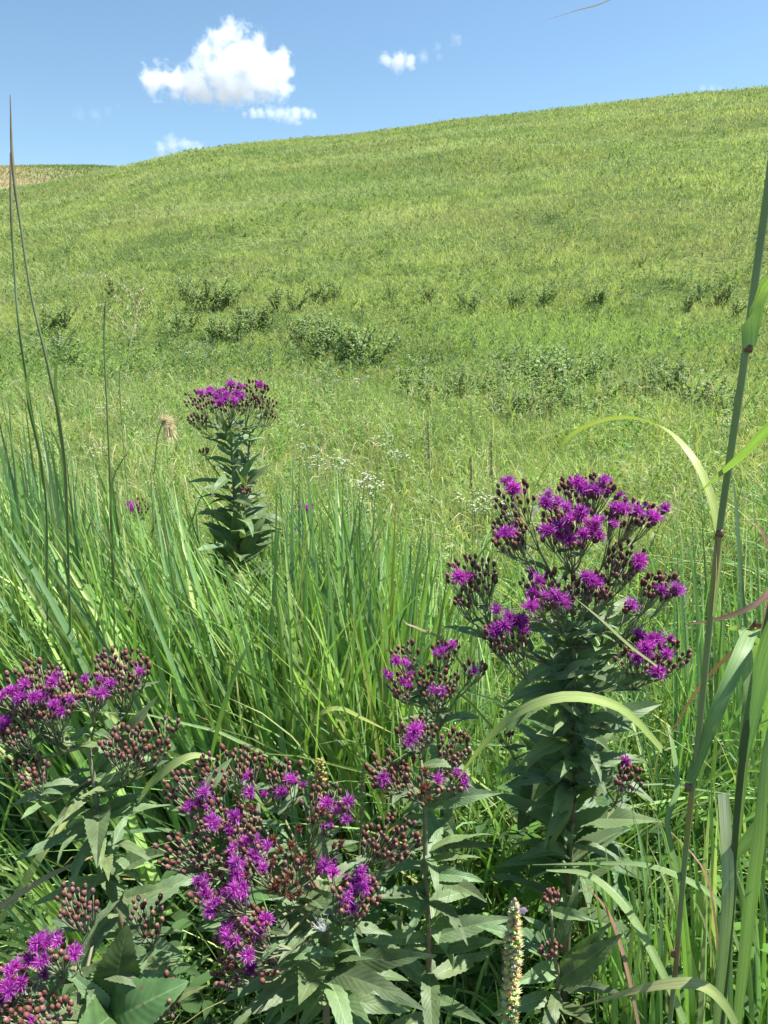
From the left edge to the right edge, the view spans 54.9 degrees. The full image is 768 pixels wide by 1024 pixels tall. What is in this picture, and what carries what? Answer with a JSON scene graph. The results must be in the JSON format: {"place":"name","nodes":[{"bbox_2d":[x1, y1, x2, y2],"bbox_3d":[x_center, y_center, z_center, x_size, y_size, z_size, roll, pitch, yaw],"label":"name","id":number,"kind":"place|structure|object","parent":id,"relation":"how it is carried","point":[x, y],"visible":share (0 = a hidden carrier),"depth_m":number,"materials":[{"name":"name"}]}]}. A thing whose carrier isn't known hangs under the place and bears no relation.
{"place":"outdoors","nodes":[
{"label":"outdoors","id":0,"kind":"place"},
{"bbox_2d":[0,163,122,188],"bbox_3d":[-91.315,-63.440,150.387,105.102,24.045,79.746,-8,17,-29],"label":"dry grass","id":1,"kind":"structure","parent":0,"point":[58,169],"depth_m":155.40,"materials":[{"name":"plant"}]},
{"bbox_2d":[0,438,513,917],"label":"broad grass","id":2,"kind":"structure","parent":0,"point":[239,626],"depth_m":1.79,"materials":[{"name":"plant"}]},
{"bbox_2d":[0,426,767,1009],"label":"prairie grass","id":3,"kind":"structure","parent":0,"point":[658,714],"depth_m":1.91,"materials":[{"name":"plant"}]},
{"bbox_2d":[138,752,214,802],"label":"single grass","id":4,"kind":"structure","parent":3,"relation":"on","point":[162,772],"depth_m":1.34,"materials":[{"name":"plant"}]},
{"bbox_2d":[211,626,258,756],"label":"single grass","id":5,"kind":"structure","parent":3,"relation":"on","point":[225,700],"depth_m":1.37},
{"bbox_2d":[299,706,393,759],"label":"single grass","id":6,"kind":"structure","parent":3,"relation":"on","point":[321,713],"depth_m":1.61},
{"bbox_2d":[456,691,662,781],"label":"single grass","id":7,"kind":"structure","parent":3,"relation":"on","point":[542,701],"depth_m":1.08,"materials":[{"name":"plant"}]},
{"bbox_2d":[546,869,687,1023],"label":"single grass","id":8,"kind":"structure","parent":3,"relation":"on","point":[633,919],"depth_m":1.17,"materials":[{"name":"plant"}]},
{"bbox_2d":[532,861,738,951],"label":"single grass","id":9,"kind":"structure","parent":3,"relation":"on","point":[700,887],"depth_m":1.16,"materials":[{"name":"plant"}]},
{"bbox_2d":[639,810,717,955],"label":"single grass","id":10,"kind":"structure","parent":3,"relation":"on","point":[714,917],"depth_m":1.13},
{"bbox_2d":[731,473,746,627],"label":"single grass","id":11,"kind":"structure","parent":3,"relation":"on","point":[740,571],"depth_m":1.41,"materials":[{"name":"plant"}]},
{"bbox_2d":[0,342,767,645],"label":"meadow grass","id":12,"kind":"structure","parent":0,"point":[657,414],"depth_m":6.23,"materials":[{"name":"plant"}]},
{"bbox_2d":[0,85,767,1023],"bbox_3d":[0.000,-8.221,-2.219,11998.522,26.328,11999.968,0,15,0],"label":"ground","id":13,"kind":"structure","parent":0,"point":[380,224],"depth_m":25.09,"materials":[{"name":"plant"}]},
{"bbox_2d":[9,156,49,669],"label":"seed grass","id":14,"kind":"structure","parent":13,"relation":"on","point":[28,404],"depth_m":1.31,"materials":[{"name":"plant"}]},
{"bbox_2d":[10,95,75,677],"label":"seed grass","id":15,"kind":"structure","parent":13,"relation":"on","point":[61,452],"depth_m":1.22,"materials":[{"name":"plant"}]},
{"bbox_2d":[31,303,59,331],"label":"meadow shrub","id":16,"kind":"object","parent":13,"relation":"on","point":[47,316],"visible":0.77,"depth_m":15.28,"materials":[{"name":"green plant"}]},
{"bbox_2d":[44,322,83,355],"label":"meadow shrub","id":17,"kind":"object","parent":13,"relation":"on","point":[57,331],"visible":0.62,"depth_m":13.42,"materials":[{"name":"green plant"}]},
{"bbox_2d":[51,300,79,331],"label":"meadow shrub","id":18,"kind":"object","parent":13,"relation":"on","point":[63,321],"visible":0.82,"depth_m":15.48,"materials":[{"name":"green plant"}]},
{"bbox_2d":[46,338,94,367],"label":"meadow shrub","id":19,"kind":"object","parent":13,"relation":"on","point":[70,358],"visible":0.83,"depth_m":12.29,"materials":[{"name":"green plant"}]},
{"bbox_2d":[0,396,156,668],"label":"grass clump","id":20,"kind":"object","parent":13,"relation":"on","point":[56,486],"visible":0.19,"depth_m":1.95,"materials":[{"name":"plant"}]},
{"bbox_2d":[0,829,164,1017],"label":"grass clump","id":21,"kind":"object","parent":13,"relation":"on","point":[16,913],"visible":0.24,"depth_m":1.43,"materials":[{"name":"plant"}]},
{"bbox_2d":[0,820,68,925],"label":"single grass","id":22,"kind":"structure","parent":21,"relation":"on","point":[29,873],"depth_m":1.42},
{"bbox_2d":[0,856,92,910],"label":"single grass","id":23,"kind":"structure","parent":21,"relation":"on","point":[18,894],"depth_m":1.30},
{"bbox_2d":[0,646,198,1009],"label":"ironweed plant","id":24,"kind":"object","parent":13,"relation":"on","point":[113,751],"visible":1,"depth_m":1.24,"materials":[{"name":"green plant"}]},
{"bbox_2d":[0,882,205,1023],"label":"ironweed plant","id":25,"kind":"object","parent":13,"relation":"on","point":[117,989],"visible":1,"depth_m":0.97,"materials":[{"name":"green plant"}]},
{"bbox_2d":[98,273,122,300],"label":"meadow shrub","id":26,"kind":"object","parent":13,"relation":"on","point":[111,287],"visible":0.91,"depth_m":18.56,"materials":[{"name":"green plant"}]},
{"bbox_2d":[99,299,128,614],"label":"seed grass","id":27,"kind":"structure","parent":13,"relation":"on","point":[111,522],"depth_m":1.69,"materials":[{"name":"plant"}]},
{"bbox_2d":[98,272,154,541],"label":"seed grass","id":28,"kind":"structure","parent":13,"relation":"on","point":[136,310],"depth_m":2.20,"materials":[{"name":"plant"}]},
{"bbox_2d":[125,497,149,552],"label":"ironweed plant","id":29,"kind":"object","parent":13,"relation":"on","point":[131,507],"visible":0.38,"depth_m":2.88,"materials":[{"name":"purple plant"}]},
{"bbox_2d":[0,497,279,1017],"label":"grass clump","id":30,"kind":"object","parent":13,"relation":"on","point":[140,821],"visible":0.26,"depth_m":1.71,"materials":[{"name":"plant"}]},
{"bbox_2d":[150,411,178,581],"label":"foxtail grass","id":31,"kind":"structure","parent":13,"relation":"on","point":[167,422],"depth_m":2.00,"materials":[{"name":"white plant"}]},
{"bbox_2d":[166,303,186,332],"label":"meadow shrub","id":32,"kind":"object","parent":13,"relation":"on","point":[178,321],"visible":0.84,"depth_m":14.90,"materials":[{"name":"green plant"}]},
{"bbox_2d":[175,277,205,308],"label":"meadow shrub","id":33,"kind":"object","parent":13,"relation":"on","point":[184,290],"visible":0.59,"depth_m":16.95,"materials":[{"name":"green plant"}]},
{"bbox_2d":[188,273,216,310],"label":"meadow shrub","id":34,"kind":"object","parent":13,"relation":"on","point":[208,288],"visible":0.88,"depth_m":16.63,"materials":[{"name":"green plant"}]},
{"bbox_2d":[189,274,240,311],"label":"meadow shrub","id":35,"kind":"object","parent":13,"relation":"on","point":[211,296],"visible":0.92,"depth_m":16.69,"materials":[{"name":"green plant"}]},
{"bbox_2d":[206,314,235,339],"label":"meadow shrub","id":36,"kind":"object","parent":13,"relation":"on","point":[219,334],"visible":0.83,"depth_m":14.31,"materials":[{"name":"green plant"}]},
{"bbox_2d":[211,276,241,310],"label":"meadow shrub","id":37,"kind":"object","parent":13,"relation":"on","point":[227,296],"visible":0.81,"depth_m":16.69,"materials":[{"name":"green plant"}]},
{"bbox_2d":[119,463,336,1010],"bbox_3d":[-0.410,0.491,1.934,0.383,1.248,1.041,-12,19,-38],"label":"grass clump","id":38,"kind":"object","parent":13,"relation":"on","point":[265,664],"visible":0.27,"depth_m":1.76,"materials":[{"name":"plant"}]},
{"bbox_2d":[183,378,284,616],"bbox_3d":[-0.525,0.214,2.630,0.412,1.355,0.458,-10,18,-32],"label":"ironweed plant","id":39,"kind":"object","parent":13,"relation":"on","point":[247,535],"visible":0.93,"depth_m":2.59,"materials":[{"name":"green plant"}]},
{"bbox_2d":[219,315,252,341],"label":"meadow shrub","id":40,"kind":"object","parent":13,"relation":"on","point":[239,327],"visible":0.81,"depth_m":14.20,"materials":[{"name":"green plant"}]},
{"bbox_2d":[230,301,259,329],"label":"meadow shrub","id":41,"kind":"object","parent":13,"relation":"on","point":[240,311],"visible":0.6,"depth_m":15.04,"materials":[{"name":"green plant"}]},
{"bbox_2d":[239,301,268,331],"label":"meadow shrub","id":42,"kind":"object","parent":13,"relation":"on","point":[255,319],"visible":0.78,"depth_m":15.15,"materials":[{"name":"green plant"}]},
{"bbox_2d":[261,283,282,311],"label":"meadow shrub","id":43,"kind":"object","parent":13,"relation":"on","point":[274,298],"visible":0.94,"depth_m":16.56,"materials":[{"name":"green plant"}]},
{"bbox_2d":[275,284,312,311],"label":"meadow shrub","id":44,"kind":"object","parent":13,"relation":"on","point":[293,301],"visible":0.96,"depth_m":16.57,"materials":[{"name":"green plant"}]},
{"bbox_2d":[153,743,436,1023],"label":"ironweed plant","id":45,"kind":"object","parent":13,"relation":"on","point":[353,977],"visible":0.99,"depth_m":1.08,"materials":[{"name":"purple plant"}]},
{"bbox_2d":[283,310,314,344],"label":"meadow shrub","id":46,"kind":"object","parent":13,"relation":"on","point":[304,324],"visible":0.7,"depth_m":13.74,"materials":[{"name":"green plant"}]},
{"bbox_2d":[298,323,332,356],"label":"meadow shrub","id":47,"kind":"object","parent":13,"relation":"on","point":[319,333],"visible":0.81,"depth_m":12.44,"materials":[{"name":"green plant"}]},
{"bbox_2d":[311,757,327,830],"bbox_3d":[-0.126,0.840,1.530,0.035,0.734,0.051,0,15,0],"label":"flower spike","id":48,"kind":"object","parent":13,"relation":"on","point":[320,773],"visible":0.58,"depth_m":1.45,"materials":[{"name":"white plant"}]},
{"bbox_2d":[296,313,347,351],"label":"meadow shrub","id":49,"kind":"object","parent":13,"relation":"on","point":[312,337],"visible":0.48,"depth_m":12.82,"materials":[{"name":"green plant"}]},
{"bbox_2d":[307,309,345,350],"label":"meadow shrub","id":50,"kind":"object","parent":13,"relation":"on","point":[323,322],"visible":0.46,"depth_m":12.89,"materials":[{"name":"green plant"}]},
{"bbox_2d":[278,444,392,854],"bbox_3d":[-0.132,0.440,2.021,0.340,1.290,0.711,0,15,0],"label":"grass clump","id":51,"kind":"object","parent":13,"relation":"on","point":[341,656],"visible":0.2,"depth_m":1.94,"materials":[{"name":"plant"}]},
{"bbox_2d":[321,322,358,364],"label":"meadow shrub","id":52,"kind":"object","parent":13,"relation":"on","point":[342,356],"visible":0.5,"depth_m":11.82,"materials":[{"name":"green plant"}]},
{"bbox_2d":[329,317,391,366],"bbox_3d":[-0.362,-2.638,11.580,0.857,0.842,0.818,-9,18,-31],"label":"meadow shrub","id":53,"kind":"object","parent":13,"relation":"on","point":[349,346],"visible":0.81,"depth_m":11.54,"materials":[{"name":"green plant"}]},
{"bbox_2d":[356,768,365,948],"bbox_3d":[-0.045,0.849,1.531,0.025,0.715,0.031,0,15,0],"label":"flower spike","id":54,"kind":"object","parent":13,"relation":"on","point":[361,808],"visible":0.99,"depth_m":1.46,"materials":[{"name":"green plant"}]},
{"bbox_2d":[341,320,383,364],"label":"meadow shrub","id":55,"kind":"object","parent":13,"relation":"on","point":[357,339],"visible":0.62,"depth_m":11.50,"materials":[{"name":"green plant"}]},
{"bbox_2d":[351,326,401,365],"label":"meadow shrub","id":56,"kind":"object","parent":13,"relation":"on","point":[369,346],"visible":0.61,"depth_m":11.74,"materials":[{"name":"green plant"}]},
{"bbox_2d":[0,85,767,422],"bbox_3d":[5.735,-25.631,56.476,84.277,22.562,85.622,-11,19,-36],"label":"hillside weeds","id":57,"kind":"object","parent":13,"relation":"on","point":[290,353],"visible":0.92,"depth_m":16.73,"materials":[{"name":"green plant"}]},
{"bbox_2d":[0,643,767,1023],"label":"leafy undergrowth","id":58,"kind":"object","parent":13,"relation":"on","point":[180,919],"visible":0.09,"depth_m":1.58,"materials":[{"name":"green plant"}]},
{"bbox_2d":[0,366,767,643],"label":"straw stems","id":59,"kind":"object","parent":13,"relation":"on","point":[315,452],"visible":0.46,"depth_m":5.56,"materials":[{"name":"plant"}]},
{"bbox_2d":[392,361,433,395],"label":"meadow shrub","id":60,"kind":"object","parent":13,"relation":"on","point":[407,379],"visible":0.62,"depth_m":9.14,"materials":[{"name":"green plant"}]},
{"bbox_2d":[416,374,445,403],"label":"meadow shrub","id":61,"kind":"object","parent":13,"relation":"on","point":[431,387],"visible":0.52,"depth_m":8.53,"materials":[{"name":"green plant"}]},
{"bbox_2d":[358,716,509,1023],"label":"ironweed plant","id":62,"kind":"object","parent":13,"relation":"on","point":[452,935],"visible":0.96,"depth_m":1.31,"materials":[{"name":"green plant"}]},
{"bbox_2d":[382,638,501,984],"bbox_3d":[0.119,0.719,1.503,0.238,0.976,0.220,10,18,33],"label":"ironweed plant","id":63,"kind":"object","parent":13,"relation":"on","point":[413,695],"visible":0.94,"depth_m":1.41,"materials":[{"name":"purple plant"}]},
{"bbox_2d":[383,517,509,813],"bbox_3d":[0.164,0.523,2.278,0.495,0.988,0.750,0,15,0],"label":"grass clump","id":64,"kind":"object","parent":13,"relation":"on","point":[478,659],"visible":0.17,"depth_m":2.24,"materials":[{"name":"plant"}]},
{"bbox_2d":[437,362,475,397],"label":"meadow shrub","id":65,"kind":"object","parent":13,"relation":"on","point":[462,382],"visible":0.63,"depth_m":8.92,"materials":[{"name":"green plant"}]},
{"bbox_2d":[451,283,480,312],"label":"meadow shrub","id":66,"kind":"object","parent":13,"relation":"on","point":[464,301],"visible":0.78,"depth_m":16.02,"materials":[{"name":"green plant"}]},
{"bbox_2d":[469,455,472,626],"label":"seed grass","id":67,"kind":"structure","parent":13,"relation":"on","point":[470,477],"depth_m":3.00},
{"bbox_2d":[449,362,507,396],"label":"meadow shrub","id":68,"kind":"object","parent":13,"relation":"on","point":[477,379],"visible":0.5,"depth_m":9.05,"materials":[{"name":"green plant"}]},
{"bbox_2d":[485,362,519,396],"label":"meadow shrub","id":69,"kind":"object","parent":13,"relation":"on","point":[497,375],"visible":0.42,"depth_m":8.82,"materials":[{"name":"green plant"}]},
{"bbox_2d":[489,349,534,385],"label":"meadow shrub","id":70,"kind":"object","parent":13,"relation":"on","point":[508,367],"visible":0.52,"depth_m":9.61,"materials":[{"name":"green plant"}]},
{"bbox_2d":[490,384,534,424],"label":"meadow shrub","id":71,"kind":"object","parent":13,"relation":"on","point":[518,397],"visible":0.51,"depth_m":7.58,"materials":[{"name":"green plant"}]},
{"bbox_2d":[499,897,527,1023],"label":"flower spike","id":72,"kind":"object","parent":13,"relation":"on","point":[513,954],"visible":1,"depth_m":1.03,"materials":[{"name":"white plant"}]},
{"bbox_2d":[502,282,529,309],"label":"meadow shrub","id":73,"kind":"object","parent":13,"relation":"on","point":[513,299],"visible":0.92,"depth_m":15.84,"materials":[{"name":"green plant"}]},
{"bbox_2d":[498,342,559,385],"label":"meadow shrub","id":74,"kind":"object","parent":13,"relation":"on","point":[540,361],"visible":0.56,"depth_m":9.46,"materials":[{"name":"green plant"}]},
{"bbox_2d":[510,372,556,416],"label":"meadow shrub","id":75,"kind":"object","parent":13,"relation":"on","point":[541,391],"visible":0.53,"depth_m":7.84,"materials":[{"name":"green plant"}]},
{"bbox_2d":[521,368,577,412],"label":"meadow shrub","id":76,"kind":"object","parent":13,"relation":"on","point":[561,392],"visible":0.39,"depth_m":7.96,"materials":[{"name":"green plant"}]},
{"bbox_2d":[477,875,622,1023],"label":"ironweed plant","id":77,"kind":"object","parent":13,"relation":"on","point":[578,965],"visible":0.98,"depth_m":1.25,"materials":[{"name":"green plant"}]},
{"bbox_2d":[583,884,639,1023],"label":"single grass","id":78,"kind":"structure","parent":77,"relation":"attached to","point":[628,975],"depth_m":1.21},
{"bbox_2d":[533,339,578,384],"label":"meadow shrub","id":79,"kind":"object","parent":13,"relation":"on","point":[561,355],"visible":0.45,"depth_m":9.73,"materials":[{"name":"green plant"}]},
{"bbox_2d":[543,359,591,393],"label":"meadow shrub","id":80,"kind":"object","parent":13,"relation":"on","point":[567,373],"visible":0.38,"depth_m":8.93,"materials":[{"name":"green plant"}]},
{"bbox_2d":[444,472,691,1023],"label":"ironweed plant","id":81,"kind":"object","parent":13,"relation":"on","point":[577,764],"visible":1,"depth_m":1.43,"materials":[{"name":"green plant"}]},
{"bbox_2d":[574,597,657,666],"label":"single grass","id":82,"kind":"structure","parent":81,"relation":"attached to","point":[625,641],"depth_m":1.30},
{"bbox_2d":[497,726,641,939],"bbox_3d":[0.409,0.820,1.627,0.323,0.712,0.213,0,15,0],"label":"broadleaf plant","id":83,"kind":"object","parent":13,"relation":"on","point":[525,819],"visible":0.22,"depth_m":1.58,"materials":[{"name":"green plant"}]},
{"bbox_2d":[539,345,600,386],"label":"meadow shrub","id":84,"kind":"object","parent":13,"relation":"on","point":[558,362],"visible":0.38,"depth_m":9.31,"materials":[{"name":"green plant"}]},
{"bbox_2d":[562,377,607,417],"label":"meadow shrub","id":85,"kind":"object","parent":13,"relation":"on","point":[585,399],"visible":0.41,"depth_m":7.89,"materials":[{"name":"green plant"}]},
{"bbox_2d":[573,352,599,391],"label":"meadow shrub","id":86,"kind":"object","parent":13,"relation":"on","point":[580,365],"visible":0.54,"depth_m":9.13,"materials":[{"name":"green plant"}]},
{"bbox_2d":[576,348,619,389],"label":"meadow shrub","id":87,"kind":"object","parent":13,"relation":"on","point":[601,357],"visible":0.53,"depth_m":9.21,"materials":[{"name":"green plant"}]},
{"bbox_2d":[590,369,627,401],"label":"meadow shrub","id":88,"kind":"object","parent":13,"relation":"on","point":[605,379],"visible":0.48,"depth_m":8.44,"materials":[{"name":"green plant"}]},
{"bbox_2d":[612,372,659,410],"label":"meadow shrub","id":89,"kind":"object","parent":13,"relation":"on","point":[636,387],"visible":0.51,"depth_m":8.15,"materials":[{"name":"green plant"}]},
{"bbox_2d":[532,0,767,1023],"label":"tall grass stalk","id":90,"kind":"object","parent":13,"relation":"on","point":[747,641],"depth_m":0.85,"materials":[{"name":"plant"}]},
{"bbox_2d":[579,977,738,1023],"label":"single grass","id":91,"kind":"structure","parent":90,"relation":"attached to","point":[712,991],"depth_m":0.98,"materials":[{"name":"plant"}]},
{"bbox_2d":[685,589,767,624],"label":"single grass","id":92,"kind":"structure","parent":90,"relation":"attached to","point":[761,599],"depth_m":0.98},
{"bbox_2d":[701,421,767,490],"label":"single grass","id":93,"kind":"structure","parent":90,"relation":"attached to","point":[760,436],"depth_m":0.70,"materials":[{"name":"plant"}]},
{"bbox_2d":[638,360,666,396],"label":"meadow shrub","id":94,"kind":"object","parent":13,"relation":"on","point":[654,375],"visible":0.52,"depth_m":8.44,"materials":[{"name":"green plant"}]},
{"bbox_2d":[637,353,679,386],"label":"meadow shrub","id":95,"kind":"object","parent":13,"relation":"on","point":[658,372],"visible":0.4,"depth_m":9.10,"materials":[{"name":"green plant"}]},
{"bbox_2d":[641,353,700,395],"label":"meadow shrub","id":96,"kind":"object","parent":13,"relation":"on","point":[667,380],"visible":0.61,"depth_m":8.58,"materials":[{"name":"green plant"}]},
{"bbox_2d":[578,772,767,1023],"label":"grass clump","id":97,"kind":"object","parent":13,"relation":"on","point":[695,964],"visible":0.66,"depth_m":1.37,"materials":[{"name":"plant"}]},
{"bbox_2d":[655,366,732,407],"bbox_3d":[3.385,-1.307,8.086,0.847,0.557,0.620,13,20,40],"label":"meadow shrub","id":98,"kind":"object","parent":13,"relation":"on","point":[712,376],"visible":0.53,"depth_m":8.15,"materials":[{"name":"green plant"}]},
{"bbox_2d":[675,372,729,410],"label":"meadow shrub","id":99,"kind":"object","parent":13,"relation":"on","point":[690,388],"visible":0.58,"depth_m":7.83,"materials":[{"name":"green plant"}]},
{"bbox_2d":[666,461,767,858],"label":"grass clump","id":100,"kind":"object","parent":13,"relation":"on","point":[730,712],"visible":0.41,"depth_m":1.96,"materials":[{"name":"plant"}]},
{"bbox_2d":[714,281,738,302],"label":"meadow shrub","id":101,"kind":"object","parent":13,"relation":"on","point":[730,290],"visible":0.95,"depth_m":14.77,"materials":[{"name":"green plant"}]},
{"bbox_2d":[709,381,760,417],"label":"meadow shrub","id":102,"kind":"object","parent":13,"relation":"on","point":[722,395],"visible":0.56,"depth_m":7.34,"materials":[{"name":"green plant"}]},
{"bbox_2d":[731,292,748,316],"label":"meadow shrub","id":103,"kind":"object","parent":13,"relation":"on","point":[736,309],"visible":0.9,"depth_m":14.00,"materials":[{"name":"green plant"}]},
{"bbox_2d":[713,605,767,1023],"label":"tall grass stalk","id":104,"kind":"object","parent":13,"relation":"on","point":[735,846],"depth_m":0.99,"materials":[{"name":"plant"}]},
{"bbox_2d":[666,628,758,740],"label":"single grass","id":105,"kind":"structure","parent":104,"relation":"attached to","point":[720,663],"depth_m":1.17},
{"bbox_2d":[0,644,767,1023],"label":"undergrowth grass","id":106,"kind":"structure","parent":0,"point":[466,988],"depth_m":1.63,"materials":[{"name":"plant"}]},
{"bbox_2d":[0,0,767,166],"label":"sky","id":107,"kind":"structure","parent":0,"point":[98,82],"materials":[{"name":"blue"}]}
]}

